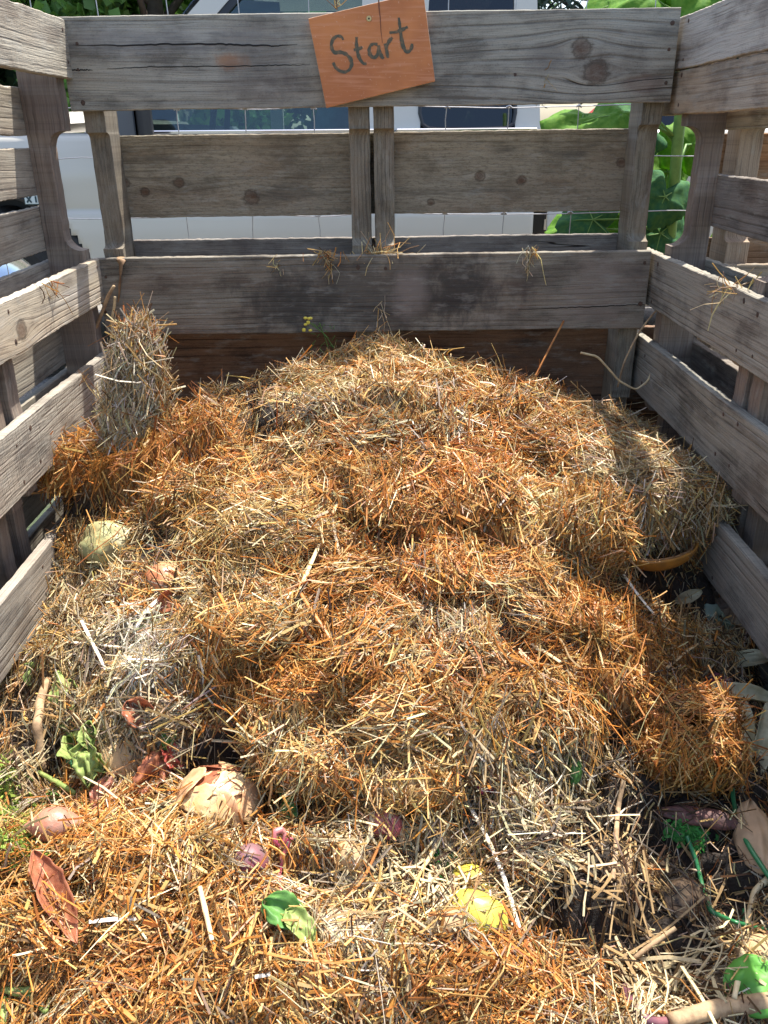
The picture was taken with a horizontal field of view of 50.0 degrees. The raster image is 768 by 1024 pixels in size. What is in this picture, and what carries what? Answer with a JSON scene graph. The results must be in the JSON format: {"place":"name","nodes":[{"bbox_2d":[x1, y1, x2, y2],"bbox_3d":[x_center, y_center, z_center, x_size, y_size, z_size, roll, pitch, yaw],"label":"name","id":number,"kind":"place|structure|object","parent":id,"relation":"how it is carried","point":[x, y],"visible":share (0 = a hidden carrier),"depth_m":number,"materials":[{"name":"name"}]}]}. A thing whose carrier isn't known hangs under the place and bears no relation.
{"place":"outdoors","nodes":[
{"label":"outdoors","id":0,"kind":"place"},
{"bbox_2d":[19,304,696,400],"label":"road","id":1,"kind":"structure","parent":0,"point":[649,311],"depth_m":4.49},
{"bbox_2d":[0,0,767,305],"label":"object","id":2,"kind":"object","parent":1,"relation":"on","point":[78,176],"visible":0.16,"depth_m":3.35,"materials":[{"name":"silver metal"}]},
{"bbox_2d":[27,446,731,530],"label":"ground","id":3,"kind":"structure","parent":0,"point":[39,515],"depth_m":2.38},
{"bbox_2d":[0,0,110,683],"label":"wooden pallet","id":4,"kind":"object","parent":3,"relation":"on","point":[40,341],"visible":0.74,"depth_m":1.55,"materials":[{"name":"grey wood"}]},
{"bbox_2d":[33,277,72,313],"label":"straw tuft","id":5,"kind":"object","parent":4,"relation":"hanging from","point":[55,289],"visible":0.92,"depth_m":1.49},
{"bbox_2d":[79,368,100,400],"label":"straw tuft","id":6,"kind":"object","parent":4,"relation":"hanging from","point":[87,383],"visible":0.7,"depth_m":1.65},
{"bbox_2d":[0,0,190,86],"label":"dark tree","id":7,"kind":"object","parent":3,"relation":"on","point":[8,77],"visible":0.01,"depth_m":8.69,"materials":[{"name":"green plant"}]},
{"bbox_2d":[9,0,325,132],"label":"broadleaf tree","id":8,"kind":"object","parent":3,"relation":"on","point":[258,119],"visible":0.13,"depth_m":7.95,"materials":[{"name":"green plant"}]},
{"bbox_2d":[6,0,693,391],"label":"wire fence","id":9,"kind":"object","parent":3,"relation":"on","point":[420,106],"visible":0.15,"depth_m":1.96,"materials":[{"name":"grey metal"}]},
{"bbox_2d":[59,7,680,426],"bbox_3d":[0.031,-0.446,1.881,1.301,1.187,0.136,-1,25,0],"label":"wooden pallet","id":10,"kind":"object","parent":3,"relation":"on","point":[237,309],"visible":0.65,"depth_m":1.78,"materials":[{"name":"grey wood"}]},
{"bbox_2d":[96,285,114,328],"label":"dry stalk","id":11,"kind":"object","parent":10,"relation":"attached to","point":[104,306],"visible":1,"depth_m":1.77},
{"bbox_2d":[110,296,116,332],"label":"dry stalk","id":12,"kind":"object","parent":10,"relation":"attached to","point":[114,307],"visible":0.77,"depth_m":1.78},
{"bbox_2d":[116,257,125,302],"bbox_3d":[-0.567,-0.501,1.778,0.029,0.094,0.029,-10,26,-20],"label":"bark strip","id":13,"kind":"object","parent":10,"relation":"hanging from","point":[120,261],"visible":1,"depth_m":1.76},
{"bbox_2d":[306,247,348,269],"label":"straw tuft","id":14,"kind":"object","parent":10,"relation":"hanging from","point":[329,253],"visible":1,"depth_m":1.76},
{"bbox_2d":[320,256,339,283],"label":"straw tuft","id":15,"kind":"object","parent":14,"relation":"hanging from","point":[330,268],"visible":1,"depth_m":1.77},
{"bbox_2d":[308,0,434,107],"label":"sign board","id":16,"kind":"object","parent":10,"relation":"attached to","point":[378,48],"visible":1,"depth_m":1.58,"materials":[{"name":"orange"}]},
{"bbox_2d":[366,301,392,338],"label":"straw tuft","id":17,"kind":"object","parent":10,"relation":"on","point":[380,317],"visible":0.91,"depth_m":1.80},
{"bbox_2d":[350,222,425,275],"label":"straw tuft","id":18,"kind":"object","parent":10,"relation":"on","point":[386,252],"visible":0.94,"depth_m":1.76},
{"bbox_2d":[517,245,545,283],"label":"straw tuft","id":19,"kind":"object","parent":10,"relation":"hanging from","point":[531,251],"visible":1,"depth_m":1.76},
{"bbox_2d":[0,344,767,1023],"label":"compost heap","id":20,"kind":"object","parent":3,"relation":"on","point":[594,920],"visible":0.21,"depth_m":1.10,"materials":[{"name":"plant"}]},
{"bbox_2d":[0,996,7,1022],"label":"green stalk","id":21,"kind":"object","parent":20,"relation":"on","point":[3,1011],"visible":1,"depth_m":0.85,"materials":[{"name":"green plant"}]},
{"bbox_2d":[1,986,36,996],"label":"green stalk","id":22,"kind":"object","parent":20,"relation":"on","point":[22,988],"visible":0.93,"depth_m":0.86,"materials":[{"name":"green plant"}]},
{"bbox_2d":[22,668,33,685],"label":"green leaf","id":23,"kind":"object","parent":20,"relation":"on","point":[24,677],"visible":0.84,"depth_m":1.29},
{"bbox_2d":[0,749,57,872],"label":"shredded greens","id":24,"kind":"object","parent":20,"relation":"on","point":[2,797],"visible":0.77,"depth_m":1.08,"materials":[{"name":"plant"}]},
{"bbox_2d":[26,993,50,1013],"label":"green stalk","id":25,"kind":"object","parent":20,"relation":"on","point":[42,1010],"visible":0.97,"depth_m":0.86,"materials":[{"name":"green plant"}]},
{"bbox_2d":[32,677,51,771],"bbox_3d":[-0.490,0.305,1.186,0.016,0.079,0.123,-5,25,-10],"label":"stick","id":26,"kind":"object","parent":20,"relation":"on","point":[37,730],"visible":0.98,"depth_m":1.15,"materials":[{"name":"wood"}]},
{"bbox_2d":[28,850,77,943],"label":"dry leaf","id":27,"kind":"object","parent":20,"relation":"on","point":[57,879],"visible":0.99,"depth_m":0.91,"materials":[{"name":"plant"}]},
{"bbox_2d":[23,806,83,843],"bbox_3d":[-0.398,0.378,0.994,0.046,0.041,0.058,20,32,37],"label":"shallot","id":28,"kind":"object","parent":20,"relation":"on","point":[52,822],"visible":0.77,"depth_m":0.98,"materials":[{"name":"food"}]},
{"bbox_2d":[38,770,75,794],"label":"green stalk","id":29,"kind":"object","parent":20,"relation":"on","point":[63,786],"visible":0.98,"depth_m":1.10,"materials":[{"name":"green plant"}]},
{"bbox_2d":[26,773,117,804],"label":"shredded greens","id":30,"kind":"object","parent":20,"relation":"on","point":[50,793],"visible":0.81,"depth_m":1.10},
{"bbox_2d":[48,670,106,788],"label":"wilted greens","id":31,"kind":"object","parent":20,"relation":"on","point":[83,762],"visible":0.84,"depth_m":1.10,"materials":[{"name":"green plant"}]},
{"bbox_2d":[32,416,149,514],"bbox_3d":[-0.528,-0.098,1.567,0.366,0.196,0.239,0,25,0],"label":"straw clump","id":32,"kind":"object","parent":20,"relation":"on","point":[54,478],"visible":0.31,"depth_m":1.51,"materials":[{"name":"plant"}]},
{"bbox_2d":[67,291,185,457],"bbox_3d":[-0.471,-0.236,1.518,0.200,0.348,0.199,0,25,0],"label":"straw clump","id":33,"kind":"object","parent":32,"relation":"on","point":[136,388],"visible":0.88,"depth_m":1.49,"materials":[{"name":"plant"}]},
{"bbox_2d":[80,620,105,669],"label":"straw stalk","id":34,"kind":"object","parent":20,"relation":"on","point":[92,643],"visible":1,"depth_m":1.19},
{"bbox_2d":[89,774,121,806],"bbox_3d":[-0.367,0.367,1.087,0.029,0.033,0.054,19,31,36],"label":"onion skin","id":35,"kind":"object","parent":20,"relation":"on","point":[93,793],"visible":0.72,"depth_m":1.08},
{"bbox_2d":[78,520,133,566],"bbox_3d":[-0.478,0.060,1.448,0.120,0.088,0.086,0,25,0],"label":"squash piece","id":36,"kind":"object","parent":20,"relation":"on","point":[88,549],"visible":0.55,"depth_m":1.42,"materials":[{"name":"food"}]},
{"bbox_2d":[89,917,141,923],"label":"straw stalk","id":37,"kind":"object","parent":20,"relation":"on","point":[109,919],"visible":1,"depth_m":0.90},
{"bbox_2d":[98,740,140,777],"bbox_3d":[-0.355,0.334,1.114,0.063,0.049,0.046,0,25,0],"label":"potato","id":38,"kind":"object","parent":20,"relation":"on","point":[115,760],"visible":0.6,"depth_m":1.10,"materials":[{"name":"food"}]},
{"bbox_2d":[122,695,153,727],"bbox_3d":[-0.325,0.264,1.101,0.045,0.049,0.044,0,25,0],"label":"onion skin","id":39,"kind":"object","parent":20,"relation":"on","point":[128,714],"visible":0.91,"depth_m":1.10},
{"bbox_2d":[135,599,158,628],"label":"straw stalk","id":40,"kind":"object","parent":20,"relation":"on","point":[137,625],"visible":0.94,"depth_m":1.21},
{"bbox_2d":[133,750,174,795],"bbox_3d":[-0.299,0.343,1.088,0.039,0.042,0.071,12,27,24],"label":"onion skin","id":41,"kind":"object","parent":20,"relation":"on","point":[154,758],"visible":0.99,"depth_m":1.08,"materials":[{"name":"food"}]},
{"bbox_2d":[145,562,179,590],"bbox_3d":[-0.339,0.106,1.271,0.056,0.055,0.056,-10,26,-19],"label":"onion","id":42,"kind":"object","parent":20,"relation":"on","point":[162,567],"visible":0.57,"depth_m":1.25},
{"bbox_2d":[155,589,179,612],"bbox_3d":[-0.313,0.130,1.228,0.054,0.031,0.026,-22,32,-38],"label":"vegetable peel","id":43,"kind":"object","parent":20,"relation":"on","point":[166,593],"visible":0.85,"depth_m":1.23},
{"bbox_2d":[161,731,176,749],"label":"green leaf","id":44,"kind":"object","parent":20,"relation":"on","point":[169,740],"visible":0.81,"depth_m":1.10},
{"bbox_2d":[118,442,226,536],"bbox_3d":[-0.352,-0.019,1.464,0.229,0.210,0.209,0,25,0],"label":"straw clump","id":45,"kind":"object","parent":20,"relation":"on","point":[169,482],"visible":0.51,"depth_m":1.41,"materials":[{"name":"plant"}]},
{"bbox_2d":[161,742,183,770],"bbox_3d":[-0.287,0.333,1.100,0.037,0.047,0.036,6,25,14],"label":"onion skin","id":46,"kind":"object","parent":20,"relation":"on","point":[166,755],"visible":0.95,"depth_m":1.10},
{"bbox_2d":[197,886,213,940],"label":"straw stalk","id":47,"kind":"object","parent":20,"relation":"on","point":[205,910],"visible":1,"depth_m":0.89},
{"bbox_2d":[173,761,263,832],"bbox_3d":[-0.212,0.364,1.053,0.118,0.079,0.099,0,25,0],"label":"papery onion","id":48,"kind":"object","parent":20,"relation":"on","point":[207,783],"visible":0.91,"depth_m":1.03,"materials":[{"name":"food"}]},
{"bbox_2d":[233,843,268,876],"bbox_3d":[-0.155,0.407,0.959,0.041,0.039,0.039,0,25,0],"label":"onion","id":49,"kind":"object","parent":20,"relation":"on","point":[257,849],"visible":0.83,"depth_m":0.95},
{"bbox_2d":[261,890,304,929],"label":"green leaf","id":50,"kind":"object","parent":20,"relation":"on","point":[277,904],"visible":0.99,"depth_m":0.89,"materials":[{"name":"plant"}]},
{"bbox_2d":[273,827,292,889],"bbox_3d":[-0.121,0.414,0.959,0.025,0.050,0.082,0,25,0],"label":"pink sprout","id":51,"kind":"object","parent":20,"relation":"on","point":[279,830],"visible":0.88,"depth_m":0.98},
{"bbox_2d":[279,796,298,821],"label":"green leaf","id":52,"kind":"object","parent":20,"relation":"on","point":[294,809],"visible":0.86,"depth_m":1.02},
{"bbox_2d":[283,906,315,943],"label":"green leaf","id":53,"kind":"object","parent":20,"relation":"on","point":[296,912],"visible":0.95,"depth_m":0.88,"materials":[{"name":"plant"}]},
{"bbox_2d":[316,804,345,821],"bbox_3d":[-0.067,0.384,1.046,0.047,0.037,0.039,0,25,0],"label":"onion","id":54,"kind":"object","parent":20,"relation":"on","point":[335,809],"visible":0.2,"depth_m":1.03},
{"bbox_2d":[313,907,384,958],"bbox_3d":[-0.039,0.456,0.891,0.079,0.035,0.052,0,25,0],"label":"onion piece","id":55,"kind":"object","parent":20,"relation":"on","point":[332,935],"visible":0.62,"depth_m":0.89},
{"bbox_2d":[333,841,365,869],"bbox_3d":[-0.042,0.408,0.977,0.041,0.032,0.036,0,25,0],"label":"potato","id":56,"kind":"object","parent":20,"relation":"on","point":[356,854],"visible":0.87,"depth_m":0.96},
{"bbox_2d":[344,842,381,900],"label":"straw stalk","id":57,"kind":"object","parent":20,"relation":"on","point":[369,867],"visible":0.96,"depth_m":0.95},
{"bbox_2d":[368,805,374,833],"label":"straw stalk","id":58,"kind":"object","parent":20,"relation":"on","point":[370,827],"visible":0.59,"depth_m":0.99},
{"bbox_2d":[364,809,401,840],"bbox_3d":[-0.001,0.382,1.010,0.047,0.041,0.042,0,25,0],"label":"onion","id":59,"kind":"object","parent":20,"relation":"on","point":[398,826],"visible":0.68,"depth_m":0.99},
{"bbox_2d":[0,325,767,1023],"bbox_3d":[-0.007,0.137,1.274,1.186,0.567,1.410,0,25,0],"label":"matted straw","id":60,"kind":"object","parent":20,"relation":"on","point":[380,715],"visible":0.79,"depth_m":1.06,"materials":[{"name":"plant"}]},
{"bbox_2d":[298,591,336,645],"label":"straw stalk","id":61,"kind":"object","parent":60,"relation":"on","point":[318,620],"visible":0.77,"depth_m":1.10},
{"bbox_2d":[299,501,337,590],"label":"straw stalk","id":62,"kind":"object","parent":60,"relation":"on","point":[313,558],"visible":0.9,"depth_m":1.23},
{"bbox_2d":[302,317,336,352],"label":"yellow weed","id":63,"kind":"object","parent":60,"relation":"on","point":[306,323],"visible":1,"depth_m":1.78,"materials":[{"name":"yellow plant"}]},
{"bbox_2d":[209,651,484,841],"bbox_3d":[-0.032,0.303,1.084,0.401,0.233,0.289,0,25,0],"label":"straw clump","id":64,"kind":"object","parent":60,"relation":"on","point":[300,765],"visible":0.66,"depth_m":1.01,"materials":[{"name":"plant"}]},
{"bbox_2d":[533,320,564,379],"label":"dry stalk","id":65,"kind":"object","parent":60,"relation":"on","point":[556,334],"visible":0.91,"depth_m":1.79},
{"bbox_2d":[633,926,676,959],"bbox_3d":[0.318,0.508,0.970,0.058,0.034,0.007,-9,26,-18],"label":"stick","id":66,"kind":"object","parent":60,"relation":"on","point":[648,946],"visible":0.99,"depth_m":0.97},
{"bbox_2d":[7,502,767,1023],"bbox_3d":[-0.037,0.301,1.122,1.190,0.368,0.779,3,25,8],"label":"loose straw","id":67,"kind":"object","parent":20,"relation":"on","point":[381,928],"visible":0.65,"depth_m":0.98,"materials":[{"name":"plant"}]},
{"bbox_2d":[380,927,394,950],"bbox_3d":[-0.001,0.472,0.905,0.036,0.021,0.023,-22,32,-39],"label":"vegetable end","id":68,"kind":"object","parent":20,"relation":"on","point":[386,931],"visible":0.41,"depth_m":0.90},
{"bbox_2d":[413,824,449,877],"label":"straw stalk","id":69,"kind":"object","parent":20,"relation":"on","point":[429,857],"visible":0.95,"depth_m":1.00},
{"bbox_2d":[430,908,465,937],"bbox_3d":[0.068,0.440,0.881,0.039,0.027,0.030,0,25,0],"label":"potato","id":70,"kind":"object","parent":20,"relation":"on","point":[452,919],"visible":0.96,"depth_m":0.87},
{"bbox_2d":[452,864,493,894],"bbox_3d":[0.108,0.449,0.991,0.052,0.038,0.051,0,25,0],"label":"pepper piece","id":71,"kind":"object","parent":20,"relation":"on","point":[465,867],"visible":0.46,"depth_m":0.99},
{"bbox_2d":[449,889,507,935],"bbox_3d":[0.106,0.458,0.937,0.069,0.042,0.052,0,25,0],"label":"pepper piece","id":72,"kind":"object","parent":20,"relation":"on","point":[482,900],"visible":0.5,"depth_m":0.93,"materials":[{"name":"food"}]},
{"bbox_2d":[477,779,496,794],"bbox_3d":[0.133,0.347,1.043,0.033,0.025,0.022,0,25,0],"label":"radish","id":73,"kind":"object","parent":20,"relation":"on","point":[486,789],"visible":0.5,"depth_m":1.03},
{"bbox_2d":[466,801,520,927],"bbox_3d":[0.131,0.420,0.991,0.009,0.045,0.157,-8,26,-16],"label":"straw stalk","id":74,"kind":"object","parent":20,"relation":"on","point":[503,876],"visible":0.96,"depth_m":0.97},
{"bbox_2d":[530,643,561,662],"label":"straw stalk","id":75,"kind":"object","parent":20,"relation":"on","point":[551,656],"visible":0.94,"depth_m":1.12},
{"bbox_2d":[410,815,718,887],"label":"parsley bits","id":76,"kind":"object","parent":20,"relation":"on","point":[695,832],"visible":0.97,"depth_m":1.08,"materials":[{"name":"plant"}]},
{"bbox_2d":[566,754,582,784],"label":"green leaf","id":77,"kind":"object","parent":20,"relation":"on","point":[576,777],"visible":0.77,"depth_m":1.07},
{"bbox_2d":[535,468,656,584],"bbox_3d":[0.326,0.041,1.337,0.221,0.248,0.219,0,25,0],"label":"straw clump","id":78,"kind":"object","parent":20,"relation":"on","point":[594,527],"visible":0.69,"depth_m":1.28,"materials":[{"name":"plant"}]},
{"bbox_2d":[611,780,625,878],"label":"straw stalk","id":79,"kind":"object","parent":20,"relation":"on","point":[617,818],"visible":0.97,"depth_m":1.07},
{"bbox_2d":[615,848,632,893],"bbox_3d":[0.294,0.439,1.012,0.022,0.028,0.056,11,27,23],"label":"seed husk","id":80,"kind":"object","parent":20,"relation":"on","point":[629,856],"visible":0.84,"depth_m":1.00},
{"bbox_2d":[623,574,653,614],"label":"straw stalk","id":81,"kind":"object","parent":20,"relation":"on","point":[637,593],"visible":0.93,"depth_m":1.32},
{"bbox_2d":[621,983,669,1023],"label":"purple root","id":82,"kind":"object","parent":20,"relation":"on","point":[657,1020],"visible":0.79,"depth_m":0.85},
{"bbox_2d":[643,811,651,890],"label":"straw stalk","id":83,"kind":"object","parent":20,"relation":"on","point":[648,834],"visible":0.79,"depth_m":1.08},
{"bbox_2d":[559,428,747,568],"bbox_3d":[0.481,-0.023,1.521,0.378,0.275,0.335,0,25,0],"label":"straw clump","id":84,"kind":"object","parent":20,"relation":"on","point":[673,493],"visible":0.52,"depth_m":1.44,"materials":[{"name":"plant"}]},
{"bbox_2d":[646,860,671,883],"bbox_3d":[0.347,0.458,1.049,0.046,0.016,0.034,0,25,0],"label":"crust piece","id":85,"kind":"object","parent":20,"relation":"on","point":[662,862],"visible":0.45,"depth_m":1.05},
{"bbox_2d":[630,539,698,570],"bbox_3d":[0.498,0.086,1.447,0.132,0.037,0.038,-13,34,-7],"label":"squash slice","id":86,"kind":"object","parent":20,"relation":"on","point":[664,564],"visible":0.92,"depth_m":1.43,"materials":[{"name":"food"}]},
{"bbox_2d":[665,643,697,668],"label":"straw stalk","id":87,"kind":"object","parent":20,"relation":"on","point":[678,657],"visible":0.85,"depth_m":1.29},
{"bbox_2d":[659,876,709,917],"bbox_3d":[0.372,0.479,1.023,0.064,0.046,0.052,0,25,0],"label":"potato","id":88,"kind":"object","parent":20,"relation":"on","point":[678,900],"visible":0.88,"depth_m":1.01,"materials":[{"name":"food"}]},
{"bbox_2d":[675,589,701,603],"bbox_3d":[0.543,0.153,1.464,0.046,0.032,0.022,2,25,6],"label":"corn husk","id":89,"kind":"object","parent":20,"relation":"on","point":[683,595],"visible":0.96,"depth_m":1.46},
{"bbox_2d":[620,665,767,809],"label":"straw clump","id":90,"kind":"object","parent":20,"relation":"on","point":[679,752],"visible":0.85,"depth_m":1.10,"materials":[{"name":"plant"}]},
{"bbox_2d":[655,805,738,829],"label":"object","id":91,"kind":"object","parent":20,"relation":"on","point":[709,813],"visible":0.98,"depth_m":1.08,"materials":[{"name":"food"}]},
{"bbox_2d":[696,604,733,628],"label":"mouldy leaf","id":92,"kind":"object","parent":20,"relation":"on","point":[711,608],"visible":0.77,"depth_m":1.48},
{"bbox_2d":[666,992,767,1023],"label":"stick","id":93,"kind":"object","parent":20,"relation":"on","point":[718,1008],"visible":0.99,"depth_m":0.86,"materials":[{"name":"wood"}]},
{"bbox_2d":[703,672,731,683],"bbox_3d":[0.551,0.279,1.372,0.062,0.026,0.025,0,25,0],"label":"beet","id":94,"kind":"object","parent":20,"relation":"on","point":[719,680],"visible":0.43,"depth_m":1.36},
{"bbox_2d":[685,835,767,931],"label":"green onion","id":95,"kind":"object","parent":20,"relation":"on","point":[710,908],"visible":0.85,"depth_m":1.00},
{"bbox_2d":[699,682,767,702],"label":"corn husk","id":96,"kind":"object","parent":20,"relation":"on","point":[761,694],"visible":0.46,"depth_m":1.30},
{"bbox_2d":[723,954,767,1018],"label":"green leaf","id":97,"kind":"object","parent":20,"relation":"on","point":[747,977],"visible":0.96,"depth_m":0.90,"materials":[{"name":"plant"}]},
{"bbox_2d":[738,700,754,790],"bbox_3d":[0.524,0.344,1.199,0.045,0.103,0.123,2,25,5],"label":"corn husk","id":98,"kind":"object","parent":20,"relation":"on","point":[751,726],"visible":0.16,"depth_m":1.21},
{"bbox_2d":[730,787,767,878],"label":"green onion","id":99,"kind":"object","parent":20,"relation":"on","point":[755,856],"visible":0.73,"depth_m":1.04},
{"bbox_2d":[731,876,767,999],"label":"corn stalk","id":100,"kind":"object","parent":20,"relation":"on","point":[754,890],"visible":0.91,"depth_m":1.01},
{"bbox_2d":[733,799,767,874],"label":"dry leaf","id":101,"kind":"object","parent":20,"relation":"on","point":[757,823],"visible":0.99,"depth_m":1.06,"materials":[{"name":"plant"}]},
{"bbox_2d":[733,649,767,667],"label":"corn husk","id":102,"kind":"object","parent":20,"relation":"on","point":[756,657],"visible":0.49,"depth_m":1.44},
{"bbox_2d":[735,933,767,957],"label":"potato","id":103,"kind":"object","parent":20,"relation":"on","point":[763,947],"visible":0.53,"depth_m":0.94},
{"bbox_2d":[753,702,767,774],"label":"corn husk","id":104,"kind":"object","parent":20,"relation":"on","point":[762,731],"visible":0.61,"depth_m":1.24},
{"bbox_2d":[283,1,556,129],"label":"broadleaf tree","id":105,"kind":"object","parent":3,"relation":"on","point":[299,114],"visible":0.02,"depth_m":12.08,"materials":[{"name":"green plant"}]},
{"bbox_2d":[539,0,695,253],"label":"hollyhock","id":106,"kind":"object","parent":3,"relation":"on","point":[670,186],"visible":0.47,"depth_m":2.03,"materials":[{"name":"green plant"}]},
{"bbox_2d":[537,0,738,108],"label":"conifer tree","id":107,"kind":"object","parent":3,"relation":"on","point":[541,5],"visible":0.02,"depth_m":8.98,"materials":[{"name":"green plant"}]},
{"bbox_2d":[671,0,721,236],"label":"hollyhock","id":108,"kind":"object","parent":3,"relation":"on","point":[689,6],"visible":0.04,"depth_m":1.83,"materials":[{"name":"green plant"}]},
{"bbox_2d":[631,0,767,690],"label":"wooden pallet","id":109,"kind":"object","parent":3,"relation":"on","point":[714,404],"visible":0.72,"depth_m":1.48,"materials":[{"name":"grey wood"}]},
{"bbox_2d":[580,352,649,389],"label":"dry stalk","id":110,"kind":"object","parent":109,"relation":"attached to","point":[612,373],"visible":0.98,"depth_m":1.80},
{"bbox_2d":[617,310,656,386],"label":"dry stalk","id":111,"kind":"object","parent":109,"relation":"attached to","point":[644,324],"visible":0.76,"depth_m":1.79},
{"bbox_2d":[690,263,761,330],"bbox_3d":[0.582,-0.362,1.394,0.142,0.112,0.140,0,25,0],"label":"straw tuft","id":112,"kind":"object","parent":109,"relation":"on","point":[728,287],"visible":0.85,"depth_m":1.38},
{"bbox_2d":[680,52,767,456],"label":"wooden pallet","id":113,"kind":"object","parent":3,"relation":"on","point":[744,152],"visible":0.18,"depth_m":1.78,"materials":[{"name":"grey wood"}]},
{"bbox_2d":[284,0,597,129],"label":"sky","id":114,"kind":"structure","parent":0,"point":[545,113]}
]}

